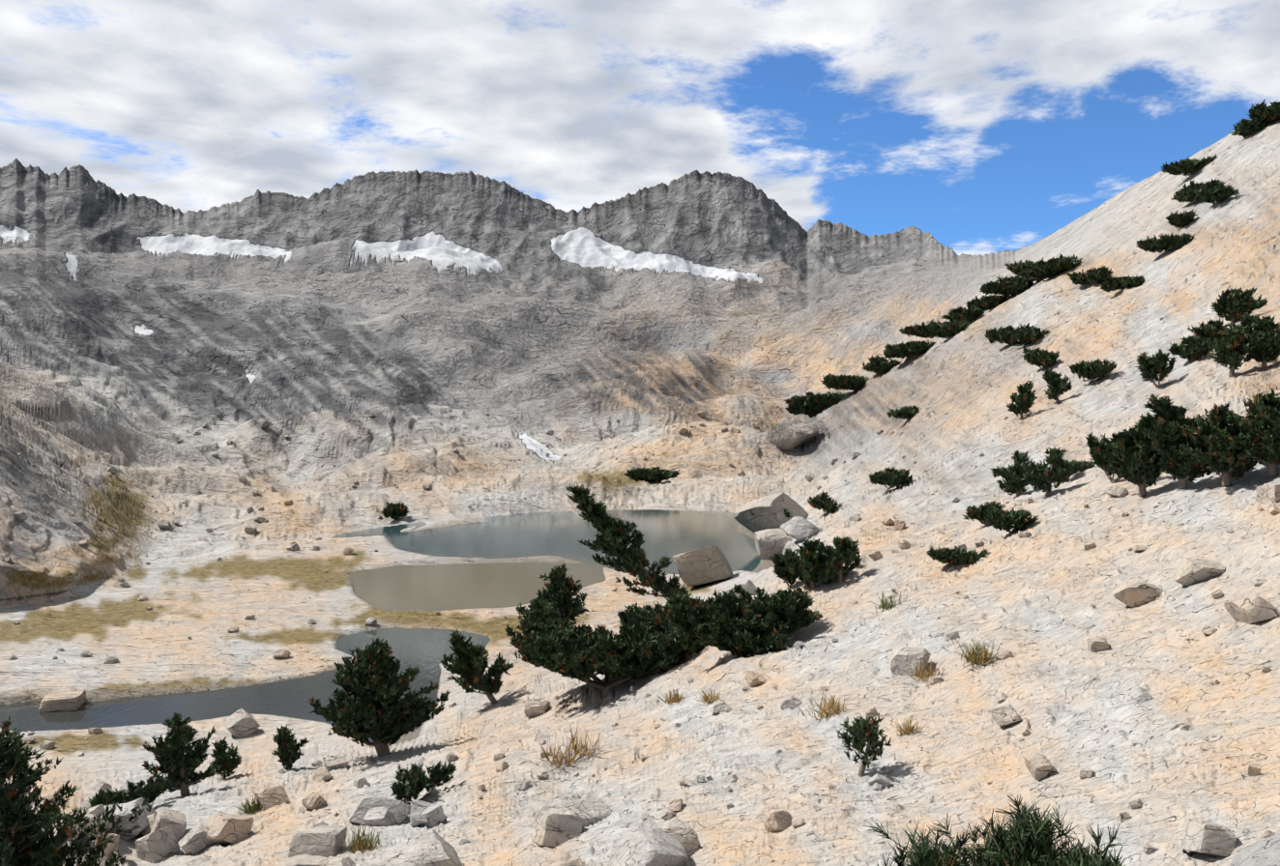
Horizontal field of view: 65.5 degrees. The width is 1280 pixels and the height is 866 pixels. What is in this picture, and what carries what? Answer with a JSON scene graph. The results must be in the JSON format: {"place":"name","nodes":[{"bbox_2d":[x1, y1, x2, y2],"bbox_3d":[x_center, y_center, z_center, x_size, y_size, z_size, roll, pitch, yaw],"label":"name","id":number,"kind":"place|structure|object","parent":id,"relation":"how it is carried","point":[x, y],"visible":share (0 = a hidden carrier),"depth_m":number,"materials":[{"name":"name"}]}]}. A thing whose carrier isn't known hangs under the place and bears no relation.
{"place":"outdoors","nodes":[
{"label":"outdoors","id":0,"kind":"place"},
{"bbox_2d":[0,100,1279,865],"bbox_3d":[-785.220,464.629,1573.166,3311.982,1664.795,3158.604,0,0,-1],"label":"mountain terrain","id":1,"kind":"structure","parent":0,"point":[426,318],"depth_m":160.13,"materials":[{"name":"stone"}]},
{"bbox_2d":[38,691,86,712],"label":"boulder","id":2,"kind":"object","parent":1,"relation":"on","point":[68,701],"visible":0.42,"depth_m":73.62,"materials":[{"name":"stone"}]},
{"bbox_2d":[0,716,153,865],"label":"pine","id":3,"kind":"object","parent":1,"relation":"on","point":[24,829],"visible":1,"depth_m":12.53,"materials":[{"name":"green plant"}]},
{"bbox_2d":[87,775,170,807],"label":"pine","id":4,"kind":"object","parent":1,"relation":"on","point":[152,790],"visible":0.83,"depth_m":31.40,"materials":[{"name":"green plant"}]},
{"bbox_2d":[108,797,156,840],"bbox_3d":[-12.133,9.131,23.449,1.268,0.900,1.028,0,0,-1],"label":"boulder","id":5,"kind":"object","parent":1,"relation":"on","point":[135,829],"visible":0.42,"depth_m":23.03,"materials":[{"name":"stone"}]},
{"bbox_2d":[141,711,221,796],"bbox_3d":[-15.815,11.184,34.769,3.059,2.840,2.002,0,0,-1],"label":"pine","id":6,"kind":"object","parent":1,"relation":"on","point":[178,766],"visible":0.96,"depth_m":34.40,"materials":[{"name":"green plant"}]},
{"bbox_2d":[209,736,242,780],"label":"pine","id":7,"kind":"object","parent":1,"relation":"on","point":[224,759],"visible":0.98,"depth_m":38.08,"materials":[{"name":"green plant"}]},
{"bbox_2d":[203,812,253,844],"bbox_3d":[-9.114,8.845,22.132,0.852,0.788,1.002,0,0,42],"label":"boulder","id":8,"kind":"object","parent":1,"relation":"on","point":[223,829],"visible":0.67,"depth_m":21.88,"materials":[{"name":"stone"}]},
{"bbox_2d":[225,708,260,737],"bbox_3d":[-26.239,19.153,65.536,2.280,1.668,1.814,0,0,-40],"label":"boulder","id":9,"kind":"object","parent":1,"relation":"on","point":[241,723],"visible":0.92,"depth_m":64.94,"materials":[{"name":"stone"}]},
{"bbox_2d":[271,724,310,770],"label":"pine","id":10,"kind":"object","parent":1,"relation":"on","point":[288,752],"visible":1,"depth_m":37.10,"materials":[{"name":"green plant"}]},
{"bbox_2d":[308,638,450,756],"bbox_3d":[-10.043,10.183,38.264,5.401,4.484,4.864,0,0,-1],"label":"pine","id":11,"kind":"object","parent":1,"relation":"on","point":[365,705],"visible":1,"depth_m":37.64,"materials":[{"name":"green plant"}]},
{"bbox_2d":[0,509,760,742],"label":"tarns","id":12,"kind":"structure","parent":1,"relation":"on","point":[450,587],"depth_m":135.88,"materials":[{"name":"grey liquid"}]},
{"bbox_2d":[61,781,701,865],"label":"boulders","id":13,"kind":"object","parent":1,"relation":"on","point":[674,841],"depth_m":16.57,"materials":[{"name":"grey stone"}]},
{"bbox_2d":[3,516,782,820],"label":"small rocks","id":14,"kind":"object","parent":1,"relation":"on","point":[284,654],"depth_m":87.67,"materials":[{"name":"stone"}]},
{"bbox_2d":[381,503,408,520],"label":"krummholz","id":15,"kind":"object","parent":1,"relation":"on","point":[397,511],"visible":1,"depth_m":232.99,"materials":[{"name":"green plant"}]},
{"bbox_2d":[379,829,463,865],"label":"shelf boulder","id":16,"kind":"object","parent":1,"relation":"on","point":[430,848],"visible":1,"depth_m":12.05,"materials":[{"name":"stone"}]},
{"bbox_2d":[389,760,457,805],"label":"pine","id":17,"kind":"object","parent":1,"relation":"on","point":[416,781],"visible":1,"depth_m":19.74,"materials":[{"name":"green plant"}]},
{"bbox_2d":[440,628,514,704],"bbox_3d":[-8.066,11.588,49.335,3.684,3.786,3.549,0,0,-1],"label":"pine","id":18,"kind":"object","parent":1,"relation":"on","point":[469,665],"visible":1,"depth_m":48.98,"materials":[{"name":"green plant"}]},
{"bbox_2d":[11,410,1038,525],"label":"rocks","id":19,"kind":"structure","parent":1,"relation":"on","point":[22,516],"depth_m":264.26,"materials":[{"name":"stone"}]},
{"bbox_2d":[505,594,562,641],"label":"pine","id":20,"kind":"object","parent":1,"relation":"on","point":[541,610],"visible":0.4,"depth_m":87.31,"materials":[{"name":"green plant"}]},
{"bbox_2d":[515,562,589,626],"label":"pine","id":21,"kind":"object","parent":1,"relation":"on","point":[560,588],"visible":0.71,"depth_m":92.31,"materials":[{"name":"green plant"}]},
{"bbox_2d":[532,792,610,828],"bbox_3d":[-0.839,4.855,12.533,0.857,0.527,0.756,0,0,-38],"label":"shelf boulder","id":22,"kind":"object","parent":1,"relation":"on","point":[590,808],"visible":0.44,"depth_m":12.49,"materials":[{"name":"stone"}]},
{"bbox_2d":[509,614,709,689],"bbox_3d":[-1.023,8.342,37.629,7.777,2.373,7.860,0,0,-1],"label":"pine","id":23,"kind":"object","parent":1,"relation":"on","point":[583,653],"visible":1,"depth_m":35.98,"materials":[{"name":"green plant"}]},
{"bbox_2d":[232,591,1001,865],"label":"sedge tufts","id":24,"kind":"object","parent":1,"relation":"on","point":[833,708],"visible":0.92,"depth_m":19.08,"materials":[{"name":"brown plant"}]},
{"bbox_2d":[565,483,688,597],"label":"pine tree","id":25,"kind":"object","parent":1,"relation":"on","point":[616,540],"visible":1,"depth_m":100.13,"materials":[{"name":"green plant"}]},
{"bbox_2d":[624,466,670,481],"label":"shrub","id":26,"kind":"object","parent":1,"relation":"on","point":[637,476],"visible":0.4,"depth_m":342.94,"materials":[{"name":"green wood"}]},
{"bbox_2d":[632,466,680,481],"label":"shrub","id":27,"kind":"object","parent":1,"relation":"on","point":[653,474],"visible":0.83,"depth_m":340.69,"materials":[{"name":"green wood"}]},
{"bbox_2d":[47,484,1279,862],"bbox_3d":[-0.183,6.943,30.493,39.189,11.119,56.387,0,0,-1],"label":"rocks","id":28,"kind":"object","parent":1,"relation":"on","point":[778,821],"visible":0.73,"depth_m":18.84,"materials":[{"name":"stone"}]},
{"bbox_2d":[616,596,725,634],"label":"pine","id":29,"kind":"object","parent":1,"relation":"on","point":[628,616],"visible":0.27,"depth_m":41.46,"materials":[{"name":"green plant"}]},
{"bbox_2d":[672,545,733,587],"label":"boulder","id":30,"kind":"object","parent":1,"relation":"on","point":[703,566],"visible":0.98,"depth_m":124.63,"materials":[{"name":"stone"}]},
{"bbox_2d":[635,583,823,658],"bbox_3d":[3.285,5.950,31.987,5.316,2.201,5.298,0,0,41],"label":"pine","id":31,"kind":"object","parent":1,"relation":"on","point":[760,624],"visible":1,"depth_m":30.99,"materials":[{"name":"green plant"}]},
{"bbox_2d":[729,580,757,597],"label":"boulder","id":32,"kind":"object","parent":1,"relation":"on","point":[748,586],"visible":0.44,"depth_m":54.73,"materials":[{"name":"stone"}]},
{"bbox_2d":[733,492,808,532],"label":"boulder","id":33,"kind":"object","parent":1,"relation":"on","point":[768,511],"visible":0.71,"depth_m":176.99,"materials":[{"name":"stone"}]},
{"bbox_2d":[754,527,793,560],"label":"slab boulder","id":34,"kind":"object","parent":1,"relation":"on","point":[769,542],"visible":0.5,"depth_m":117.34,"materials":[{"name":"stone"}]},
{"bbox_2d":[769,547,802,587],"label":"pine","id":35,"kind":"object","parent":1,"relation":"on","point":[780,571],"visible":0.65,"depth_m":42.42,"materials":[{"name":"green plant"}]},
{"bbox_2d":[766,413,818,451],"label":"boulder","id":36,"kind":"object","parent":1,"relation":"on","point":[789,433],"visible":0.88,"depth_m":415.01,"materials":[{"name":"stone"}]},
{"bbox_2d":[779,516,822,542],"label":"boulder","id":37,"kind":"object","parent":1,"relation":"on","point":[800,529],"visible":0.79,"depth_m":88.54,"materials":[{"name":"stone"}]},
{"bbox_2d":[785,401,824,415],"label":"shrub","id":38,"kind":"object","parent":1,"relation":"on","point":[816,409],"visible":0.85,"depth_m":567.64,"materials":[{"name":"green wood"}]},
{"bbox_2d":[781,537,844,588],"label":"pine","id":39,"kind":"object","parent":1,"relation":"on","point":[807,567],"visible":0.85,"depth_m":41.40,"materials":[{"name":"green plant"}]},
{"bbox_2d":[784,391,847,408],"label":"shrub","id":40,"kind":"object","parent":1,"relation":"on","point":[812,399],"visible":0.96,"depth_m":562.59,"materials":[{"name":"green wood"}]},
{"bbox_2d":[807,490,842,513],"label":"shore pine","id":41,"kind":"object","parent":1,"relation":"on","point":[824,502],"visible":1,"depth_m":128.74,"materials":[{"name":"green plant"}]},
{"bbox_2d":[814,535,862,581],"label":"pine","id":42,"kind":"object","parent":1,"relation":"on","point":[845,551],"visible":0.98,"depth_m":40.74,"materials":[{"name":"green plant"}]},
{"bbox_2d":[820,373,875,390],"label":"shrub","id":43,"kind":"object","parent":1,"relation":"on","point":[844,382],"visible":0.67,"depth_m":490.49,"materials":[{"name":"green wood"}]},
{"bbox_2d":[834,713,893,776],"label":"pine","id":44,"kind":"object","parent":1,"relation":"on","point":[860,737],"visible":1,"depth_m":12.04,"materials":[{"name":"green plant"}]},
{"bbox_2d":[868,354,890,376],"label":"shrub","id":45,"kind":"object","parent":1,"relation":"on","point":[878,363],"visible":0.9,"depth_m":482.19,"materials":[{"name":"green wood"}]},
{"bbox_2d":[867,773,891,788],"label":"rock","id":46,"kind":"object","parent":1,"relation":"on","point":[884,781],"visible":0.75,"depth_m":11.38,"materials":[{"name":"stone"}]},
{"bbox_2d":[861,358,901,374],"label":"shrub","id":47,"kind":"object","parent":1,"relation":"on","point":[890,365],"visible":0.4,"depth_m":483.52,"materials":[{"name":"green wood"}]},
{"bbox_2d":[868,465,913,489],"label":"shrub","id":48,"kind":"object","parent":1,"relation":"on","point":[891,478],"visible":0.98,"depth_m":97.66,"materials":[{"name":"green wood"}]},
{"bbox_2d":[882,348,913,358],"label":"shrub","id":49,"kind":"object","parent":1,"relation":"on","point":[888,354],"visible":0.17,"depth_m":448.21,"materials":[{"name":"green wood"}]},
{"bbox_2d":[886,405,921,420],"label":"shrub","id":50,"kind":"object","parent":1,"relation":"on","point":[906,412],"visible":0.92,"depth_m":200.91,"materials":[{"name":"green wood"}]},
{"bbox_2d":[884,340,935,356],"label":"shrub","id":51,"kind":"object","parent":1,"relation":"on","point":[917,348],"visible":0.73,"depth_m":433.56,"materials":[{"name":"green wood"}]},
{"bbox_2d":[890,646,930,676],"bbox_3d":[5.445,4.594,20.019,0.632,0.484,0.674,0,0,36],"label":"boulder","id":52,"kind":"object","parent":1,"relation":"on","point":[900,661],"visible":0.88,"depth_m":19.82,"materials":[{"name":"stone"}]},
{"bbox_2d":[899,317,973,338],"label":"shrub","id":53,"kind":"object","parent":1,"relation":"on","point":[945,330],"visible":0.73,"depth_m":324.07,"materials":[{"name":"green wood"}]},
{"bbox_2d":[926,546,990,566],"bbox_3d":[11.298,4.359,35.149,2.278,0.723,1.486,0,0,26],"label":"shrub","id":54,"kind":"object","parent":1,"relation":"on","point":[949,556],"visible":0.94,"depth_m":34.89,"materials":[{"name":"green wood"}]},
{"bbox_2d":[940,305,984,322],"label":"shrub","id":55,"kind":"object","parent":1,"relation":"on","point":[971,313],"visible":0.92,"depth_m":408.13,"materials":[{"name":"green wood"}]},
{"bbox_2d":[962,500,1002,523],"bbox_3d":[17.973,4.146,51.893,2.198,1.216,1.783,0,0,-1],"label":"shrub","id":56,"kind":"object","parent":1,"relation":"on","point":[981,512],"visible":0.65,"depth_m":51.69,"materials":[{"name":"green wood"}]},
{"bbox_2d":[963,291,1009,309],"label":"shrub","id":57,"kind":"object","parent":1,"relation":"on","point":[986,302],"visible":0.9,"depth_m":401.86,"materials":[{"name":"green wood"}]},
{"bbox_2d":[859,792,1126,865],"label":"pine bush","id":58,"kind":"object","parent":1,"relation":"on","point":[1030,841],"visible":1,"depth_m":4.47,"materials":[{"name":"green plant"}]},
{"bbox_2d":[988,704,1021,727],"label":"boulder","id":59,"kind":"object","parent":1,"relation":"on","point":[1004,715],"visible":0.88,"depth_m":12.21,"materials":[{"name":"stone"}]},
{"bbox_2d":[979,280,1033,295],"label":"shrub","id":60,"kind":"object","parent":1,"relation":"on","point":[992,287],"visible":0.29,"depth_m":398.88,"materials":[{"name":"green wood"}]},
{"bbox_2d":[984,322,1036,343],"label":"shrub","id":61,"kind":"object","parent":1,"relation":"on","point":[992,336],"visible":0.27,"depth_m":229.81,"materials":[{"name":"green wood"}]},
{"bbox_2d":[984,507,1039,532],"bbox_3d":[13.261,3.128,35.621,2.013,0.912,1.274,0,0,-31],"label":"shrub","id":62,"kind":"object","parent":1,"relation":"on","point":[1015,520],"visible":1,"depth_m":35.48,"materials":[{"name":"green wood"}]},
{"bbox_2d":[996,449,1031,496],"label":"pine","id":63,"kind":"object","parent":1,"relation":"on","point":[1015,480],"visible":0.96,"depth_m":59.02,"materials":[{"name":"green plant"}]},
{"bbox_2d":[996,273,1033,295],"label":"shrub","id":64,"kind":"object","parent":1,"relation":"on","point":[1018,285],"visible":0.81,"depth_m":392.84,"materials":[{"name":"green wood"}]},
{"bbox_2d":[1006,380,1038,418],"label":"pine","id":65,"kind":"object","parent":1,"relation":"on","point":[1024,398],"visible":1,"depth_m":106.18,"materials":[{"name":"green plant"}]},
{"bbox_2d":[997,326,1050,347],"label":"shrub","id":66,"kind":"object","parent":1,"relation":"on","point":[1014,337],"visible":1,"depth_m":196.44,"materials":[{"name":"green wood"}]},
{"bbox_2d":[1023,753,1056,781],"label":"boulder","id":67,"kind":"object","parent":1,"relation":"on","point":[1039,766],"visible":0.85,"depth_m":9.39,"materials":[{"name":"stone"}]},
{"bbox_2d":[1021,346,1059,369],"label":"shrub","id":68,"kind":"object","parent":1,"relation":"on","point":[1038,358],"visible":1,"depth_m":142.54,"materials":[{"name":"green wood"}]},
{"bbox_2d":[1004,253,1082,281],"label":"shrub","id":69,"kind":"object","parent":1,"relation":"on","point":[1046,270],"visible":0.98,"depth_m":337.95,"materials":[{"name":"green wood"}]},
{"bbox_2d":[1022,447,1079,496],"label":"pine","id":70,"kind":"object","parent":1,"relation":"on","point":[1058,471],"visible":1,"depth_m":51.51,"materials":[{"name":"green plant"}]},
{"bbox_2d":[1042,368,1072,403],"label":"pine","id":71,"kind":"object","parent":1,"relation":"on","point":[1057,383],"visible":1,"depth_m":107.71,"materials":[{"name":"green plant"}]},
{"bbox_2d":[1070,459,1095,474],"bbox_3d":[25.202,2.003,57.866,2.455,0.983,3.525,0,0,24],"label":"shrub","id":72,"kind":"object","parent":1,"relation":"on","point":[1081,466],"visible":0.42,"depth_m":57.40,"materials":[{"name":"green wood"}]},
{"bbox_2d":[1066,263,1113,286],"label":"shrub","id":73,"kind":"object","parent":1,"relation":"on","point":[1088,276],"visible":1,"depth_m":282.74,"materials":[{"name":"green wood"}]},
{"bbox_2d":[1068,358,1116,381],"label":"shrub","id":74,"kind":"object","parent":1,"relation":"on","point":[1094,370],"visible":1,"depth_m":110.43,"materials":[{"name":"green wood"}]},
{"bbox_2d":[1085,432,1122,483],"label":"pine","id":75,"kind":"object","parent":1,"relation":"on","point":[1097,447],"visible":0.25,"depth_m":42.33,"materials":[{"name":"green plant"}]},
{"bbox_2d":[1100,273,1145,292],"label":"shrub","id":76,"kind":"object","parent":1,"relation":"on","point":[1110,284],"visible":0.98,"depth_m":216.00,"materials":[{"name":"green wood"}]},
{"bbox_2d":[1102,411,1166,495],"bbox_3d":[17.053,0.708,33.995,2.309,2.845,2.380,0,0,25],"label":"pine","id":77,"kind":"object","parent":1,"relation":"on","point":[1131,461],"visible":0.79,"depth_m":33.43,"materials":[{"name":"green plant"}]},
{"bbox_2d":[1111,581,1163,608],"bbox_3d":[10.155,3.283,20.225,1.010,0.608,1.020,0,0,30],"label":"boulder","id":78,"kind":"object","parent":1,"relation":"on","point":[1133,594],"visible":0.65,"depth_m":19.89,"materials":[{"name":"stone"}]},
{"bbox_2d":[1134,349,1176,386],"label":"pine","id":79,"kind":"object","parent":1,"relation":"on","point":[1152,368],"visible":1,"depth_m":81.74,"materials":[{"name":"green plant"}]},
{"bbox_2d":[1135,232,1194,253],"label":"shrub","id":80,"kind":"object","parent":1,"relation":"on","point":[1166,243],"visible":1,"depth_m":265.90,"materials":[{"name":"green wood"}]},
{"bbox_2d":[1136,393,1211,488],"bbox_3d":[17.761,0.256,32.674,3.088,3.094,2.352,0,0,-1],"label":"pine","id":81,"kind":"object","parent":1,"relation":"on","point":[1170,421],"visible":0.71,"depth_m":32.29,"materials":[{"name":"green plant"}]},
{"bbox_2d":[1165,208,1199,228],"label":"shrub","id":82,"kind":"object","parent":1,"relation":"on","point":[1177,219],"visible":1,"depth_m":277.30,"materials":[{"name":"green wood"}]},
{"bbox_2d":[1161,153,1218,176],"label":"shrub","id":83,"kind":"object","parent":1,"relation":"on","point":[1187,166],"visible":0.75,"depth_m":384.19,"materials":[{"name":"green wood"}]},
{"bbox_2d":[1167,334,1214,361],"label":"krummholz","id":84,"kind":"object","parent":1,"relation":"on","point":[1192,348],"visible":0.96,"depth_m":97.03,"materials":[{"name":"green plant"}]},
{"bbox_2d":[1170,177,1225,203],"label":"shrub","id":85,"kind":"object","parent":1,"relation":"on","point":[1185,193],"visible":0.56,"depth_m":304.77,"materials":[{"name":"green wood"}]},
{"bbox_2d":[1171,557,1225,585],"bbox_3d":[10.839,2.692,19.288,0.924,0.539,0.884,0,0,-1],"label":"boulder","id":86,"kind":"object","parent":1,"relation":"on","point":[1188,571],"visible":0.88,"depth_m":19.07,"materials":[{"name":"stone"}]},
{"bbox_2d":[1176,818,1236,856],"bbox_3d":[3.593,2.573,6.320,0.318,0.236,0.286,0,0,-13],"label":"boulder","id":87,"kind":"object","parent":1,"relation":"on","point":[1206,837],"visible":1,"depth_m":6.24,"materials":[{"name":"stone"}]},
{"bbox_2d":[1187,318,1231,344],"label":"krummholz","id":88,"kind":"object","parent":1,"relation":"on","point":[1210,329],"visible":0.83,"depth_m":99.21,"materials":[{"name":"green plant"}]},
{"bbox_2d":[1193,182,1239,203],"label":"shrub","id":89,"kind":"object","parent":1,"relation":"on","point":[1221,193],"visible":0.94,"depth_m":275.11,"materials":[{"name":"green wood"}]},
{"bbox_2d":[1169,403,1266,485],"bbox_3d":[18.276,0.354,31.380,2.807,2.614,2.747,0,0,39],"label":"pine","id":90,"kind":"object","parent":1,"relation":"on","point":[1230,463],"visible":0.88,"depth_m":31.05,"materials":[{"name":"green plant"}]},
{"bbox_2d":[1206,327,1252,377],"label":"pine","id":91,"kind":"object","parent":1,"relation":"on","point":[1230,352],"visible":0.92,"depth_m":72.45,"materials":[{"name":"green plant"}]},
{"bbox_2d":[1210,286,1267,323],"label":"pine tree","id":92,"kind":"object","parent":1,"relation":"on","point":[1232,305],"visible":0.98,"depth_m":108.76,"materials":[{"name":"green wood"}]},
{"bbox_2d":[1227,313,1259,332],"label":"pine tree","id":93,"kind":"object","parent":1,"relation":"on","point":[1246,320],"visible":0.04,"depth_m":92.77,"materials":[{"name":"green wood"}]},
{"bbox_2d":[1228,116,1267,138],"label":"shrub","id":94,"kind":"object","parent":1,"relation":"on","point":[1243,128],"visible":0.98,"depth_m":370.57,"materials":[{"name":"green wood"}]},
{"bbox_2d":[1223,594,1279,623],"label":"boulder","id":95,"kind":"object","parent":1,"relation":"on","point":[1250,609],"visible":1,"depth_m":14.37,"materials":[{"name":"stone"}]},
{"bbox_2d":[1224,387,1279,475],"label":"pine","id":96,"kind":"object","parent":1,"relation":"on","point":[1266,452],"visible":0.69,"depth_m":30.29,"materials":[{"name":"green plant"}]},
{"bbox_2d":[1228,834,1279,865],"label":"boulder","id":97,"kind":"object","parent":1,"relation":"on","point":[1265,852],"visible":1,"depth_m":3.22,"materials":[{"name":"stone"}]},
{"bbox_2d":[1232,314,1279,369],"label":"pine","id":98,"kind":"object","parent":1,"relation":"on","point":[1264,340],"visible":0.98,"depth_m":71.26,"materials":[{"name":"green plant"}]},
{"bbox_2d":[1246,98,1279,124],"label":"shrub","id":99,"kind":"object","parent":1,"relation":"on","point":[1263,112],"visible":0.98,"depth_m":367.32,"materials":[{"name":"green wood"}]},
{"bbox_2d":[1247,394,1279,442],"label":"pine","id":100,"kind":"object","parent":1,"relation":"on","point":[1264,411],"visible":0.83,"depth_m":29.65,"materials":[{"name":"green plant"}]},
{"bbox_2d":[0,0,1279,256],"label":"sky","id":101,"kind":"structure","parent":0,"point":[980,127],"materials":[{"name":"white"}]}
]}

